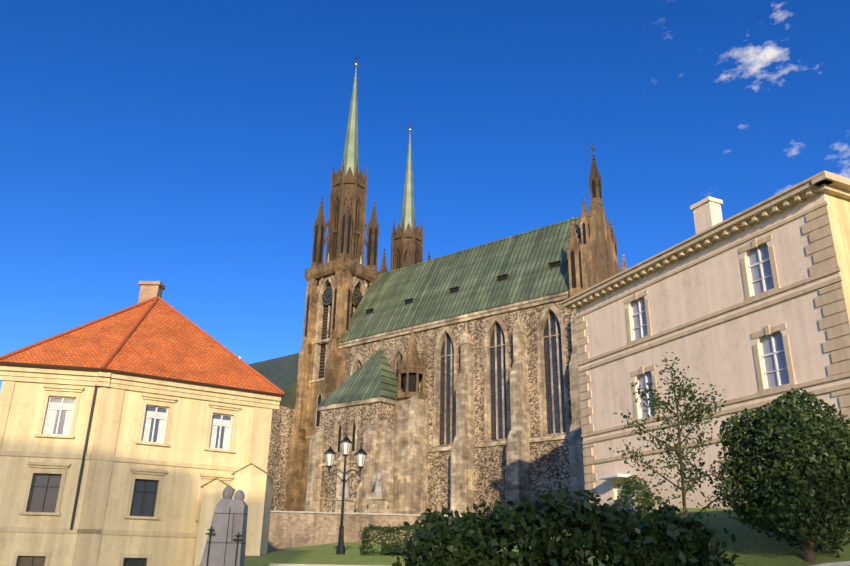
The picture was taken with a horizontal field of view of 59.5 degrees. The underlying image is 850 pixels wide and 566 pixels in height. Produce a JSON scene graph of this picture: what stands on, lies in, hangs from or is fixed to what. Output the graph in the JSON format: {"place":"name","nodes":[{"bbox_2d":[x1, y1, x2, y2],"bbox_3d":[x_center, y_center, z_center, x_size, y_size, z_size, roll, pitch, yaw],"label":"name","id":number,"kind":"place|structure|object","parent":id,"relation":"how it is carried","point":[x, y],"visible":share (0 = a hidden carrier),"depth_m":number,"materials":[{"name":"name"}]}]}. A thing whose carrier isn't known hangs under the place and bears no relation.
{"place":"outdoors","nodes":[
{"label":"outdoors","id":0,"kind":"place"},
{"bbox_2d":[324,435,366,553],"bbox_3d":[-3.881,10.027,35.392,2.080,5.580,0.502,1,-21,1],"label":"street lamp","id":1,"kind":"object","parent":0,"point":[340,547],"depth_m":35.77,"materials":[{"name":"black metal"}]},
{"bbox_2d":[340,468,382,497],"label":"statues","id":2,"kind":"object","parent":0,"point":[378,490],"visible":0.81,"depth_m":77.77,"materials":[{"name":"grey stone"}]},
{"bbox_2d":[267,300,572,515],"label":"cathedral rubble walls","id":3,"kind":"structure","parent":0,"point":[549,466],"depth_m":82.44,"materials":[{"name":"stone"}]},
{"bbox_2d":[248,353,298,408],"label":"background roof","id":4,"kind":"structure","parent":3,"relation":"on","point":[281,373],"depth_m":104.95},
{"bbox_2d":[317,216,581,406],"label":"church roof","id":5,"kind":"structure","parent":3,"relation":"on","point":[522,262],"depth_m":90.41,"materials":[{"name":"green metal"}]},
{"bbox_2d":[355,311,565,444],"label":"cathedral leaded windows","id":6,"kind":"structure","parent":3,"relation":"in","point":[547,382],"depth_m":80.83,"materials":[{"name":"black glass"}]},
{"bbox_2d":[0,0,849,390],"label":"sky","id":7,"kind":"structure","parent":0,"point":[192,147],"materials":[{"name":"blue"}]},
{"bbox_2d":[324,284,562,444],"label":"cathedral mullions","id":8,"kind":"object","parent":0,"point":[502,345],"visible":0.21,"depth_m":81.72,"materials":[{"name":"stone"}]},
{"bbox_2d":[284,143,626,510],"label":"church towers","id":9,"kind":"structure","parent":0,"point":[344,267],"depth_m":99.73,"materials":[{"name":"brown stone"}]},
{"bbox_2d":[322,287,362,304],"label":"clock faces","id":10,"kind":"object","parent":9,"relation":"attached to","point":[358,298],"visible":0.12,"depth_m":103.36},
{"bbox_2d":[322,57,411,340],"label":"gilded ornaments","id":11,"kind":"object","parent":9,"relation":"attached to","point":[356,64],"visible":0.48,"depth_m":103.66},
{"bbox_2d":[341,67,414,349],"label":"spires","id":12,"kind":"object","parent":9,"relation":"on","point":[350,155],"visible":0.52,"depth_m":116.84,"materials":[{"name":"green metal"}]},
{"bbox_2d":[305,179,616,451],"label":"dark openings","id":13,"kind":"object","parent":9,"relation":"in","point":[412,382],"visible":0.23,"depth_m":99.50,"materials":[{"name":"black"}]},
{"bbox_2d":[319,284,357,377],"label":"louvers","id":14,"kind":"object","parent":13,"relation":"in","point":[323,344],"visible":0.04,"depth_m":101.96,"materials":[{"name":"brown wood"}]},
{"bbox_2d":[587,205,617,287],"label":"cathedral gable panels","id":15,"kind":"object","parent":9,"relation":"attached to","point":[599,256],"visible":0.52,"depth_m":83.61,"materials":[{"name":"brown stone"}]},
{"bbox_2d":[199,508,849,565],"bbox_3d":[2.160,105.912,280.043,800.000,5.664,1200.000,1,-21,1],"label":"lawn","id":16,"kind":"structure","parent":0,"point":[753,547],"depth_m":25.28,"materials":[{"name":"green plant"}]},
{"bbox_2d":[0,381,253,565],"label":"house walls","id":17,"kind":"structure","parent":16,"relation":"on","point":[179,502],"depth_m":32.39,"materials":[{"name":"beige paint"}]},
{"bbox_2d":[19,475,155,565],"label":"lower windows","id":18,"kind":"structure","parent":17,"relation":"attached to","point":[38,496],"depth_m":31.52,"materials":[{"name":"black glass"}]},
{"bbox_2d":[17,385,232,565],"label":"house window frames","id":19,"kind":"structure","parent":17,"relation":"attached to","point":[81,470],"depth_m":32.45,"materials":[{"name":"white wood"}]},
{"bbox_2d":[0,365,280,565],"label":"house trim","id":20,"kind":"structure","parent":17,"relation":"attached to","point":[89,531],"depth_m":32.66,"materials":[{"name":"beige paint"}]},
{"bbox_2d":[0,300,280,393],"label":"tiled roof","id":21,"kind":"structure","parent":17,"relation":"on","point":[163,340],"depth_m":36.20,"materials":[{"name":"orange tile"}]},
{"bbox_2d":[0,296,284,394],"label":"roof ridge tiles","id":22,"kind":"object","parent":21,"relation":"on","point":[153,300],"visible":0.56,"depth_m":37.65,"materials":[{"name":"orange tile"}]},
{"bbox_2d":[0,361,284,396],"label":"roof gutter","id":23,"kind":"object","parent":21,"relation":"attached to","point":[136,375],"visible":0.94,"depth_m":33.71,"materials":[{"name":"orange metal"}]},
{"bbox_2d":[138,281,165,302],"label":"house chimney","id":24,"kind":"object","parent":21,"relation":"on","point":[150,289],"visible":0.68,"depth_m":41.33,"materials":[{"name":"beige paint"}]},
{"bbox_2d":[50,398,230,448],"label":"window panes","id":25,"kind":"object","parent":17,"relation":"attached to","point":[63,416],"depth_m":33.99,"materials":[{"name":"white glass"}]},
{"bbox_2d":[44,402,230,448],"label":"house curtains","id":26,"kind":"object","parent":25,"relation":"attached to","point":[50,423],"visible":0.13,"depth_m":33.90,"materials":[{"name":"white fabric"}]},
{"bbox_2d":[200,486,247,565],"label":"stone saints sculpture","id":27,"kind":"object","parent":16,"relation":"on","point":[237,506],"visible":1,"depth_m":18.75,"materials":[{"name":"grey stone"}]},
{"bbox_2d":[206,510,242,565],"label":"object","id":28,"kind":"object","parent":27,"relation":"attached to","point":[210,534],"visible":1,"depth_m":18.55,"materials":[{"name":"black metal"}]},
{"bbox_2d":[194,475,272,565],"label":"portal walls","id":29,"kind":"structure","parent":16,"relation":"on","point":[257,490],"depth_m":32.89,"materials":[{"name":"beige paint"}]},
{"bbox_2d":[201,463,274,488],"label":"pediment","id":30,"kind":"structure","parent":29,"relation":"on","point":[251,469],"depth_m":33.61,"materials":[{"name":"beige paint"}]},
{"bbox_2d":[269,564,384,565],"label":"lawn stone blocks","id":31,"kind":"structure","parent":16,"relation":"on","point":[317,565],"depth_m":24.73,"materials":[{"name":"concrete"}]},
{"bbox_2d":[267,512,455,549],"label":"stone retaining wall","id":32,"kind":"structure","parent":16,"relation":"on","point":[289,530],"depth_m":70.83,"materials":[{"name":"beige stone"}]},
{"bbox_2d":[271,510,461,516],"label":"wall coping","id":33,"kind":"object","parent":32,"relation":"on","point":[352,513],"visible":0.21,"depth_m":71.52,"materials":[{"name":"grey stone"}]},
{"bbox_2d":[358,524,415,555],"bbox_3d":[-1.620,12.104,34.493,3.031,1.942,2.111,1,-21,1],"label":"hedge","id":34,"kind":"object","parent":16,"relation":"on","point":[394,530],"depth_m":33.87,"materials":[{"name":"green plant"}]},
{"bbox_2d":[305,254,585,514],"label":"cathedral limestone trim","id":35,"kind":"structure","parent":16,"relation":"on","point":[399,456],"depth_m":81.02,"materials":[{"name":"beige stone"}]},
{"bbox_2d":[391,488,746,565],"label":"hedge","id":36,"kind":"object","parent":16,"relation":"on","point":[663,536],"visible":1,"depth_m":14.12,"materials":[{"name":"green plant"}]},
{"bbox_2d":[616,475,655,508],"bbox_3d":[11.121,11.037,39.441,2.064,1.835,2.025,1,-21,1],"label":"bush","id":37,"kind":"object","parent":16,"relation":"on","point":[625,490],"visible":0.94,"depth_m":39.14,"materials":[{"name":"green plant"}]},
{"bbox_2d":[609,352,733,521],"bbox_3d":[7.970,5.441,23.180,4.488,6.345,3.640,1,-21,1],"label":"young tree","id":38,"kind":"object","parent":16,"relation":"on","point":[692,416],"depth_m":23.53,"materials":[{"name":"green plant"}]},
{"bbox_2d":[560,170,849,502],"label":"stone trim","id":39,"kind":"structure","parent":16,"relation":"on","point":[827,182],"depth_m":36.35,"materials":[{"name":"beige stone"}]},
{"bbox_2d":[715,387,849,562],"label":"globe tree","id":40,"kind":"object","parent":16,"relation":"on","point":[784,404],"depth_m":20.27,"materials":[{"name":"green plant"}]},
{"bbox_2d":[811,561,849,565],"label":"path kerb","id":41,"kind":"structure","parent":16,"relation":"on","point":[844,563],"depth_m":19.82,"materials":[{"name":"concrete"}]},
{"bbox_2d":[576,192,849,511],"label":"house walls","id":42,"kind":"structure","parent":0,"point":[720,356],"depth_m":38.96,"materials":[{"name":"beige paint"}]},
{"bbox_2d":[597,247,786,479],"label":"window frames","id":43,"kind":"structure","parent":42,"relation":"in","point":[623,476],"depth_m":36.93,"materials":[{"name":"white wood"}]},
{"bbox_2d":[617,243,789,508],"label":"window panes","id":44,"kind":"object","parent":43,"relation":"in","point":[766,339],"visible":0.33,"depth_m":36.46,"materials":[{"name":"glass"}]},
{"bbox_2d":[826,194,849,322],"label":"building side wall","id":45,"kind":"structure","parent":0,"point":[839,211],"depth_m":33.37,"materials":[{"name":"beige paint"}]}
]}

